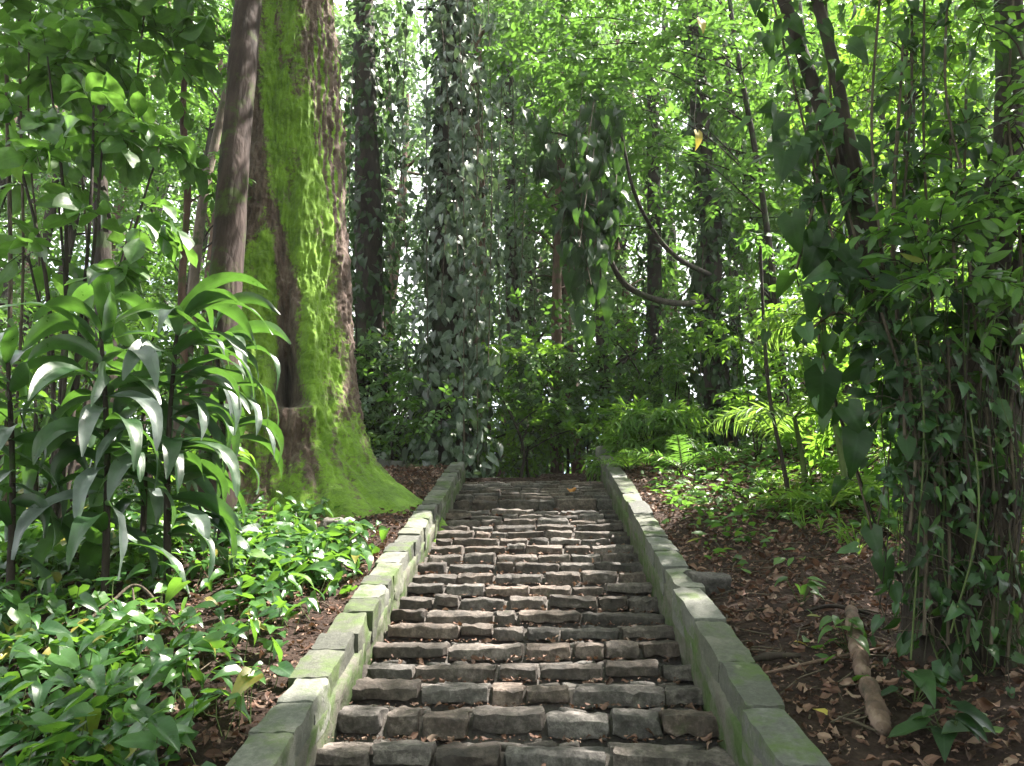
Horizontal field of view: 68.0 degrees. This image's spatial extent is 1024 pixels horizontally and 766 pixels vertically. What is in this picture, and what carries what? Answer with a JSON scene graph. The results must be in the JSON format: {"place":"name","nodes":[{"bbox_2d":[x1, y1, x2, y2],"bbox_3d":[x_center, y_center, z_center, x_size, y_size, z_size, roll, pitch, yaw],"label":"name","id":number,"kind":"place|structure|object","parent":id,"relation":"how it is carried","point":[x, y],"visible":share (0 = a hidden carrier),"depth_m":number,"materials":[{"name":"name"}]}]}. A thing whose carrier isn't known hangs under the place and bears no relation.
{"place":"outdoors","nodes":[
{"label":"outdoors","id":0,"kind":"place"},
{"bbox_2d":[0,440,1023,765],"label":"ground","id":1,"kind":"structure","parent":0,"point":[844,706],"depth_m":3.98,"materials":[{"name":"soil"}]},
{"bbox_2d":[1,23,12,520],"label":"hanging vine","id":2,"kind":"object","parent":1,"relation":"on","point":[10,256],"visible":0.3,"depth_m":7.68,"materials":[{"name":"green plant"}]},
{"bbox_2d":[0,326,92,611],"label":"strap leaf plant","id":3,"kind":"object","parent":1,"relation":"on","point":[15,505],"visible":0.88,"depth_m":4.86,"materials":[{"name":"green plant"}]},
{"bbox_2d":[0,20,148,329],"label":"forest tree","id":4,"kind":"object","parent":1,"relation":"on","point":[4,294],"visible":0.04,"depth_m":26.09,"materials":[{"name":"green plant"}]},
{"bbox_2d":[0,2,155,325],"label":"forest tree","id":5,"kind":"object","parent":1,"relation":"on","point":[3,180],"visible":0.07,"depth_m":18.81,"materials":[{"name":"green plant"}]},
{"bbox_2d":[0,277,179,456],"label":"forest shrub","id":6,"kind":"object","parent":1,"relation":"on","point":[29,297],"visible":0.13,"depth_m":10.93,"materials":[{"name":"green plant"}]},
{"bbox_2d":[0,2,183,455],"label":"forest tree","id":7,"kind":"object","parent":1,"relation":"on","point":[72,229],"visible":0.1,"depth_m":15.99,"materials":[{"name":"green plant"}]},
{"bbox_2d":[0,0,194,420],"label":"forest tree","id":8,"kind":"object","parent":1,"relation":"on","point":[34,262],"visible":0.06,"depth_m":18.17,"materials":[{"name":"green plant"}]},
{"bbox_2d":[0,266,204,607],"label":"strap leaf plant","id":9,"kind":"object","parent":1,"relation":"on","point":[92,524],"visible":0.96,"depth_m":4.90,"materials":[{"name":"green plant"}]},
{"bbox_2d":[0,0,214,466],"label":"forest tree","id":10,"kind":"object","parent":1,"relation":"on","point":[103,251],"visible":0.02,"depth_m":9.88,"materials":[{"name":"green plant"}]},
{"bbox_2d":[0,0,222,518],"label":"broad leaf bush","id":11,"kind":"object","parent":1,"relation":"on","point":[78,73],"visible":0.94,"depth_m":7.48,"materials":[{"name":"green plant"}]},
{"bbox_2d":[14,8,24,423],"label":"hanging vine","id":12,"kind":"object","parent":11,"relation":"hanging from","point":[22,273],"visible":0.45,"depth_m":7.18,"materials":[{"name":"green plant"}]},
{"bbox_2d":[31,328,204,456],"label":"forest shrub","id":13,"kind":"object","parent":1,"relation":"on","point":[166,336],"visible":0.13,"depth_m":10.46,"materials":[{"name":"green plant"}]},
{"bbox_2d":[0,304,255,521],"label":"broad leaf bush","id":14,"kind":"object","parent":1,"relation":"on","point":[46,407],"visible":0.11,"depth_m":6.96,"materials":[{"name":"green plant"}]},
{"bbox_2d":[35,13,223,418],"bbox_3d":[-10.359,-3.961,21.477,6.288,14.386,5.444,-1,-19,2],"label":"forest tree","id":15,"kind":"object","parent":1,"relation":"on","point":[191,216],"visible":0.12,"depth_m":21.35,"materials":[{"name":"green plant"}]},
{"bbox_2d":[72,277,203,441],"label":"forest shrub","id":16,"kind":"object","parent":1,"relation":"on","point":[161,297],"visible":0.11,"depth_m":10.80,"materials":[{"name":"green plant"}]},
{"bbox_2d":[70,346,206,561],"bbox_3d":[-2.795,0.577,5.667,0.986,1.722,0.885,-1,-19,2],"label":"strap leaf plant","id":17,"kind":"object","parent":1,"relation":"on","point":[151,512],"visible":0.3,"depth_m":5.57,"materials":[{"name":"green plant"}]},
{"bbox_2d":[90,1,232,452],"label":"forest tree","id":18,"kind":"object","parent":1,"relation":"on","point":[209,132],"visible":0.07,"depth_m":16.57,"materials":[{"name":"green plant"}]},
{"bbox_2d":[112,0,231,428],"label":"forest tree","id":19,"kind":"object","parent":1,"relation":"on","point":[208,257],"visible":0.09,"depth_m":19.32,"materials":[{"name":"green plant"}]},
{"bbox_2d":[88,0,258,487],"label":"sapling","id":20,"kind":"object","parent":1,"relation":"on","point":[150,27],"visible":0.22,"depth_m":8.99,"materials":[{"name":"green plant"}]},
{"bbox_2d":[92,272,272,579],"bbox_3d":[-2.370,0.310,5.301,1.194,2.360,0.933,7,-20,-21],"label":"strap leaf plant","id":21,"kind":"object","parent":1,"relation":"on","point":[184,467],"visible":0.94,"depth_m":5.29,"materials":[{"name":"green plant"}]},
{"bbox_2d":[130,0,234,437],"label":"sapling","id":22,"kind":"object","parent":1,"relation":"on","point":[197,239],"visible":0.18,"depth_m":11.44,"materials":[{"name":"green plant"}]},
{"bbox_2d":[0,465,389,765],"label":"ground creeper","id":23,"kind":"object","parent":1,"relation":"on","point":[63,721],"visible":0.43,"depth_m":3.89,"materials":[{"name":"green plant"}]},
{"bbox_2d":[152,292,290,557],"bbox_3d":[-2.381,0.296,6.119,1.134,2.348,1.087,-17,-25,40],"label":"strap leaf plant","id":24,"kind":"object","parent":1,"relation":"on","point":[218,395],"visible":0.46,"depth_m":6.23,"materials":[{"name":"green plant"}]},
{"bbox_2d":[194,0,261,527],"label":"slim tree","id":25,"kind":"object","parent":1,"relation":"on","point":[229,232],"visible":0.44,"depth_m":7.95,"materials":[{"name":"brown plant"}]},
{"bbox_2d":[211,7,439,390],"bbox_3d":[-4.873,-4.192,20.344,6.202,14.584,4.300,-1,-19,2],"label":"forest tree","id":26,"kind":"object","parent":1,"relation":"on","point":[415,130],"visible":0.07,"depth_m":21.93,"materials":[{"name":"green plant"}]},
{"bbox_2d":[226,462,465,765],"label":"stone wall","id":27,"kind":"structure","parent":1,"relation":"on","point":[296,725],"depth_m":3.91,"materials":[{"name":"grey stone"}]},
{"bbox_2d":[190,0,568,541],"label":"giant tree","id":28,"kind":"object","parent":1,"relation":"on","point":[297,262],"visible":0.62,"depth_m":8.62,"materials":[{"name":"green plant"}]},
{"bbox_2d":[355,314,415,460],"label":"forest shrub","id":29,"kind":"object","parent":1,"relation":"on","point":[374,345],"visible":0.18,"depth_m":12.16,"materials":[{"name":"green plant"}]},
{"bbox_2d":[334,0,437,460],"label":"ivy clad tree","id":30,"kind":"object","parent":1,"relation":"on","point":[370,282],"visible":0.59,"depth_m":14.13,"materials":[{"name":"green plant"}]},
{"bbox_2d":[354,344,423,419],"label":"forest shrub","id":31,"kind":"object","parent":1,"relation":"on","point":[360,367],"visible":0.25,"depth_m":12.22,"materials":[{"name":"green plant"}]},
{"bbox_2d":[355,329,428,460],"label":"forest shrub","id":32,"kind":"object","parent":1,"relation":"on","point":[388,381],"visible":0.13,"depth_m":12.10,"materials":[{"name":"green plant"}]},
{"bbox_2d":[358,318,431,466],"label":"forest shrub","id":33,"kind":"object","parent":1,"relation":"on","point":[401,330],"visible":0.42,"depth_m":11.60,"materials":[{"name":"green plant"}]},
{"bbox_2d":[340,54,490,415],"bbox_3d":[-4.181,-3.830,25.180,7.139,15.901,8.056,-5,-19,14],"label":"forest tree","id":34,"kind":"object","parent":1,"relation":"on","point":[409,165],"visible":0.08,"depth_m":25.43,"materials":[{"name":"green plant"}]},
{"bbox_2d":[336,0,494,411],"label":"forest tree","id":35,"kind":"object","parent":1,"relation":"on","point":[387,197],"visible":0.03,"depth_m":33.18,"materials":[{"name":"green plant"}]},
{"bbox_2d":[365,400,498,468],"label":"forest shrub","id":36,"kind":"object","parent":1,"relation":"on","point":[378,441],"visible":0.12,"depth_m":11.56,"materials":[{"name":"green plant"}]},
{"bbox_2d":[365,0,523,477],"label":"ivy clad tree","id":37,"kind":"object","parent":1,"relation":"on","point":[450,254],"visible":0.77,"depth_m":11.93,"materials":[{"name":"green plant"}]},
{"bbox_2d":[376,368,526,459],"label":"forest shrub","id":38,"kind":"object","parent":1,"relation":"on","point":[403,373],"visible":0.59,"depth_m":10.99,"materials":[{"name":"green plant"}]},
{"bbox_2d":[353,5,579,384],"bbox_3d":[-1.210,-4.629,19.796,6.592,15.167,5.325,-1,-19,2],"label":"forest tree","id":39,"kind":"object","parent":1,"relation":"on","point":[414,244],"visible":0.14,"depth_m":19.64,"materials":[{"name":"green plant"}]},
{"bbox_2d":[382,0,558,414],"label":"forest tree","id":40,"kind":"object","parent":1,"relation":"on","point":[421,53],"visible":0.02,"depth_m":25.00,"materials":[{"name":"green plant"}]},
{"bbox_2d":[465,0,556,476],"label":"ivy clad tree","id":41,"kind":"object","parent":1,"relation":"on","point":[518,232],"visible":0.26,"depth_m":14.51,"materials":[{"name":"green plant"}]},
{"bbox_2d":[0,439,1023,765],"bbox_3d":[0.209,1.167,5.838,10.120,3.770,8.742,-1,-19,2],"label":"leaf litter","id":42,"kind":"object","parent":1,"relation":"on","point":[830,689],"visible":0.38,"depth_m":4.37,"materials":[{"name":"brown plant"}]},
{"bbox_2d":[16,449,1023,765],"bbox_3d":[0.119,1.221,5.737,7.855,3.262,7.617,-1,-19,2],"label":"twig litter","id":43,"kind":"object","parent":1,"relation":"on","point":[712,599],"visible":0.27,"depth_m":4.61,"materials":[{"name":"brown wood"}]},
{"bbox_2d":[401,7,641,476],"bbox_3d":[0.416,-5.405,23.596,7.807,18.356,8.082,-1,-19,2],"label":"forest tree","id":44,"kind":"object","parent":1,"relation":"on","point":[530,282],"visible":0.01,"depth_m":23.13,"materials":[{"name":"green plant"}]},
{"bbox_2d":[315,480,735,765],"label":"stone staircase","id":45,"kind":"structure","parent":1,"relation":"on","point":[377,684],"depth_m":4.42,"materials":[{"name":"grey stone"}]},
{"bbox_2d":[419,0,635,476],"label":"forest tree","id":46,"kind":"object","parent":1,"relation":"on","point":[520,84],"visible":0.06,"depth_m":18.61,"materials":[{"name":"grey plant"}]},
{"bbox_2d":[421,340,634,476],"bbox_3d":[0.171,0.253,11.799,2.935,2.664,2.504,9,-21,-25],"label":"forest shrub","id":47,"kind":"object","parent":1,"relation":"on","point":[523,415],"visible":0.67,"depth_m":11.92,"materials":[{"name":"green plant"}]},
{"bbox_2d":[476,335,580,477],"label":"forest shrub","id":48,"kind":"object","parent":1,"relation":"on","point":[503,467],"visible":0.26,"depth_m":12.82,"materials":[{"name":"green plant"}]},
{"bbox_2d":[483,17,579,476],"bbox_3d":[0.565,-3.843,17.236,2.814,13.284,2.805,-1,-19,2],"label":"ivy clad tree","id":49,"kind":"object","parent":1,"relation":"on","point":[512,274],"visible":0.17,"depth_m":17.30,"materials":[{"name":"green plant"}]},
{"bbox_2d":[417,0,667,472],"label":"forest tree","id":50,"kind":"object","parent":1,"relation":"on","point":[545,271],"visible":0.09,"depth_m":18.00,"materials":[{"name":"green plant"}]},
{"bbox_2d":[489,328,627,476],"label":"forest shrub","id":51,"kind":"object","parent":1,"relation":"on","point":[523,361],"visible":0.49,"depth_m":12.70,"materials":[{"name":"green plant"}]},
{"bbox_2d":[484,0,639,473],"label":"forest tree","id":52,"kind":"object","parent":1,"relation":"on","point":[556,336],"visible":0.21,"depth_m":15.42,"materials":[{"name":"green plant"}]},
{"bbox_2d":[507,366,616,472],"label":"forest shrub","id":53,"kind":"object","parent":1,"relation":"on","point":[581,390],"visible":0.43,"depth_m":12.79,"materials":[{"name":"green plant"}]},
{"bbox_2d":[503,346,661,467],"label":"forest shrub","id":54,"kind":"object","parent":1,"relation":"on","point":[619,383],"visible":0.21,"depth_m":13.61,"materials":[{"name":"green plant"}]},
{"bbox_2d":[483,0,725,431],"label":"forest tree","id":55,"kind":"object","parent":1,"relation":"on","point":[547,208],"visible":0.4,"depth_m":14.81,"materials":[{"name":"green plant"}]},
{"bbox_2d":[484,4,736,402],"bbox_3d":[2.208,-5.057,19.416,6.236,15.583,6.232,-1,-19,2],"label":"forest tree","id":56,"kind":"object","parent":1,"relation":"on","point":[683,278],"visible":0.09,"depth_m":19.11,"materials":[{"name":"green plant"}]},
{"bbox_2d":[539,12,699,407],"bbox_3d":[3.330,-4.960,25.055,6.741,17.811,7.568,-1,-19,2],"label":"forest tree","id":57,"kind":"object","parent":1,"relation":"on","point":[622,247],"visible":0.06,"depth_m":23.59,"materials":[{"name":"green plant"}]},
{"bbox_2d":[527,306,721,472],"bbox_3d":[1.692,0.113,12.165,2.632,2.892,2.501,6,-20,-18],"label":"forest shrub","id":58,"kind":"object","parent":1,"relation":"on","point":[594,434],"visible":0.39,"depth_m":12.38,"materials":[{"name":"green plant"}]},
{"bbox_2d":[596,46,688,452],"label":"ivy clad tree","id":59,"kind":"object","parent":1,"relation":"on","point":[654,268],"visible":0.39,"depth_m":15.47,"materials":[{"name":"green plant"}]},
{"bbox_2d":[581,393,716,481],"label":"bright shrub","id":60,"kind":"object","parent":1,"relation":"on","point":[639,422],"visible":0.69,"depth_m":10.06,"materials":[{"name":"green plant"}]},
{"bbox_2d":[547,0,760,449],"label":"forest tree","id":61,"kind":"object","parent":1,"relation":"on","point":[677,287],"visible":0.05,"depth_m":23.39,"materials":[{"name":"green plant"}]},
{"bbox_2d":[468,0,851,433],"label":"bright leaf tree","id":62,"kind":"object","parent":1,"relation":"on","point":[578,58],"visible":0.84,"depth_m":11.83,"materials":[{"name":"green plant"}]},
{"bbox_2d":[521,90,630,346],"bbox_3d":[0.836,-2.228,9.391,1.433,3.761,1.258,-1,-19,2],"label":"hanging creeper","id":63,"kind":"object","parent":62,"relation":"hanging from","point":[591,202],"visible":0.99,"depth_m":9.28,"materials":[{"name":"green plant"}]},
{"bbox_2d":[589,0,744,405],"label":"forest tree","id":64,"kind":"object","parent":1,"relation":"on","point":[674,230],"visible":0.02,"depth_m":33.55,"materials":[{"name":"green plant"}]},
{"bbox_2d":[615,434,740,469],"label":"fern","id":65,"kind":"object","parent":1,"relation":"on","point":[674,461],"visible":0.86,"depth_m":8.75,"materials":[{"name":"green plant"}]},
{"bbox_2d":[596,0,791,453],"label":"ivy clad tree","id":66,"kind":"object","parent":1,"relation":"on","point":[713,380],"visible":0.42,"depth_m":12.72,"materials":[{"name":"green plant"}]},
{"bbox_2d":[608,259,710,306],"bbox_3d":[2.324,-1.301,10.817,0.422,1.333,3.888,-13,-23,33],"label":"liana","id":67,"kind":"object","parent":66,"relation":"attached to","point":[639,293],"visible":0.66,"depth_m":9.57,"materials":[{"name":"brown plant"}]},
{"bbox_2d":[620,132,711,275],"bbox_3d":[2.579,-2.103,11.177,0.473,1.735,3.524,-12,-22,31],"label":"liana","id":68,"kind":"object","parent":66,"relation":"attached to","point":[672,253],"visible":0.97,"depth_m":9.88,"materials":[{"name":"brown plant"}]},
{"bbox_2d":[582,302,807,439],"bbox_3d":[2.966,0.013,12.892,3.525,3.269,2.159,-1,-19,2],"label":"understory bush","id":69,"kind":"object","parent":1,"relation":"on","point":[668,358],"visible":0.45,"depth_m":12.91,"materials":[{"name":"green plant"}]},
{"bbox_2d":[643,335,749,448],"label":"forest shrub","id":70,"kind":"object","parent":1,"relation":"on","point":[654,366],"visible":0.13,"depth_m":12.54,"materials":[{"name":"green plant"}]},
{"bbox_2d":[683,570,731,595],"bbox_3d":[1.236,1.278,4.770,0.284,0.211,0.225,-1,-19,2],"label":"rock","id":71,"kind":"object","parent":1,"relation":"on","point":[711,582],"visible":0.53,"depth_m":4.68,"materials":[{"name":"stone"}]},
{"bbox_2d":[401,0,1023,105],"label":"leaf canopy","id":72,"kind":"object","parent":1,"relation":"on","point":[532,16],"visible":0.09,"depth_m":16.01,"materials":[{"name":"green plant"}]},
{"bbox_2d":[600,456,830,765],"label":"stone wall","id":73,"kind":"structure","parent":1,"relation":"on","point":[745,705],"depth_m":3.74,"materials":[{"name":"grey stone"}]},
{"bbox_2d":[663,302,772,448],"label":"forest shrub","id":74,"kind":"object","parent":1,"relation":"on","point":[683,334],"visible":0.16,"depth_m":12.75,"materials":[{"name":"green plant"}]},
{"bbox_2d":[614,0,850,446],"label":"forest tree","id":75,"kind":"object","parent":1,"relation":"on","point":[734,273],"visible":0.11,"depth_m":19.90,"materials":[{"name":"green plant"}]},
{"bbox_2d":[733,222,792,505],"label":"sapling","id":76,"kind":"object","parent":1,"relation":"on","point":[764,249],"visible":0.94,"depth_m":7.65,"materials":[{"name":"green plant"}]},
{"bbox_2d":[692,318,836,459],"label":"understory bush","id":77,"kind":"object","parent":1,"relation":"on","point":[722,352],"visible":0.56,"depth_m":9.78,"materials":[{"name":"green plant"}]},
{"bbox_2d":[648,0,883,437],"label":"forest tree","id":78,"kind":"object","parent":1,"relation":"on","point":[766,276],"visible":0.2,"depth_m":14.71,"materials":[{"name":"green plant"}]},
{"bbox_2d":[559,0,994,401],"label":"shade tree","id":79,"kind":"object","parent":1,"relation":"on","point":[751,93],"visible":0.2,"depth_m":14.03,"materials":[{"name":"green plant"}]},
{"bbox_2d":[680,268,882,450],"bbox_3d":[3.695,-0.113,10.146,2.179,2.636,2.830,5,-19,-14],"label":"forest shrub","id":80,"kind":"object","parent":1,"relation":"on","point":[698,335],"visible":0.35,"depth_m":9.71,"materials":[{"name":"green plant"}]},
{"bbox_2d":[703,386,867,492],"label":"palm","id":81,"kind":"object","parent":1,"relation":"on","point":[763,414],"visible":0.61,"depth_m":7.47,"materials":[{"name":"green plant"}]},
{"bbox_2d":[734,314,861,430],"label":"forest shrub","id":82,"kind":"object","parent":1,"relation":"on","point":[749,319],"visible":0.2,"depth_m":12.84,"materials":[{"name":"green plant"}]},
{"bbox_2d":[743,475,890,512],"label":"fern","id":83,"kind":"object","parent":1,"relation":"on","point":[794,494],"visible":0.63,"depth_m":6.46,"materials":[{"name":"green plant"}]},
{"bbox_2d":[618,424,1023,681],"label":"bank seedlings","id":84,"kind":"object","parent":1,"relation":"on","point":[738,510],"visible":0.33,"depth_m":7.33,"materials":[{"name":"green plant"}]},
{"bbox_2d":[713,0,936,437],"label":"forest tree","id":85,"kind":"object","parent":1,"relation":"on","point":[750,292],"visible":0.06,"depth_m":18.56,"materials":[{"name":"green plant"}]},
{"bbox_2d":[747,291,903,505],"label":"palm","id":86,"kind":"object","parent":1,"relation":"on","point":[789,317],"visible":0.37,"depth_m":7.30,"materials":[{"name":"green plant"}]},
{"bbox_2d":[731,0,949,425],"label":"forest tree","id":87,"kind":"object","parent":1,"relation":"on","point":[773,196],"visible":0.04,"depth_m":15.42,"materials":[{"name":"green plant"}]},
{"bbox_2d":[762,353,919,505],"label":"understory bush","id":88,"kind":"object","parent":1,"relation":"on","point":[822,442],"visible":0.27,"depth_m":7.54,"materials":[{"name":"green plant"}]},
{"bbox_2d":[818,615,869,654],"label":"seedling","id":89,"kind":"object","parent":1,"relation":"on","point":[856,621],"visible":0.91,"depth_m":3.70,"materials":[{"name":"green plant"}]},
{"bbox_2d":[845,604,872,675],"bbox_3d":[1.737,1.273,3.774,0.144,0.361,0.808,-9,-21,24],"label":"log","id":90,"kind":"object","parent":1,"relation":"on","point":[860,658],"visible":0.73,"depth_m":3.58,"materials":[{"name":"brown wood"}]},
{"bbox_2d":[858,676,891,735],"bbox_3d":[1.511,1.342,3.164,0.095,0.213,0.360,-5,-19,15],"label":"log","id":91,"kind":"object","parent":1,"relation":"on","point":[877,712],"visible":0.99,"depth_m":3.08,"materials":[{"name":"brown wood"}]},
{"bbox_2d":[737,449,1023,555],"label":"bank grass","id":92,"kind":"structure","parent":1,"relation":"on","point":[796,508],"depth_m":6.27,"materials":[{"name":"green plant"}]},
{"bbox_2d":[811,0,984,308],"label":"forest tree","id":93,"kind":"object","parent":1,"relation":"on","point":[884,150],"visible":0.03,"depth_m":16.73,"materials":[{"name":"green plant"}]},
{"bbox_2d":[777,0,1023,676],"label":"twin stem tree","id":94,"kind":"object","parent":1,"relation":"on","point":[849,156],"visible":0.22,"depth_m":4.04,"materials":[{"name":"brown plant"}]},
{"bbox_2d":[733,0,1023,698],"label":"climbing creeper","id":95,"kind":"object","parent":94,"relation":"attached to","point":[822,255],"visible":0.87,"depth_m":3.94,"materials":[{"name":"green plant"}]},
{"bbox_2d":[873,242,1023,668],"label":"aerial root curtain","id":96,"kind":"object","parent":94,"relation":"hanging from","point":[972,549],"visible":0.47,"depth_m":3.55,"materials":[{"name":"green plant"}]},
{"bbox_2d":[782,0,1023,389],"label":"bright leaf tree","id":97,"kind":"object","parent":1,"relation":"on","point":[870,14],"visible":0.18,"depth_m":7.78,"materials":[{"name":"green plant"}]},
{"bbox_2d":[881,669,951,708],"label":"seedling","id":98,"kind":"object","parent":1,"relation":"on","point":[926,681],"visible":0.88,"depth_m":3.12,"materials":[{"name":"green plant"}]},
{"bbox_2d":[811,0,1023,368],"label":"bright leaf tree","id":99,"kind":"object","parent":1,"relation":"on","point":[985,281],"visible":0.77,"depth_m":3.96,"materials":[{"name":"green plant"}]},
{"bbox_2d":[847,0,1017,252],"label":"forest tree","id":100,"kind":"object","parent":1,"relation":"on","point":[989,130],"visible":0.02,"depth_m":20.12,"materials":[{"name":"green plant"}]},
{"bbox_2d":[887,700,995,762],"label":"seedling","id":101,"kind":"object","parent":1,"relation":"on","point":[916,722],"visible":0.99,"depth_m":2.83,"materials":[{"name":"green plant"}]},
{"bbox_2d":[941,637,1022,675],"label":"seedling","id":102,"kind":"object","parent":1,"relation":"on","point":[955,647],"visible":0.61,"depth_m":3.33,"materials":[{"name":"green plant"}]},
{"bbox_2d":[0,0,1023,472],"label":"sky","id":103,"kind":"structure","parent":0,"point":[418,186],"materials":[{"name":"white"}]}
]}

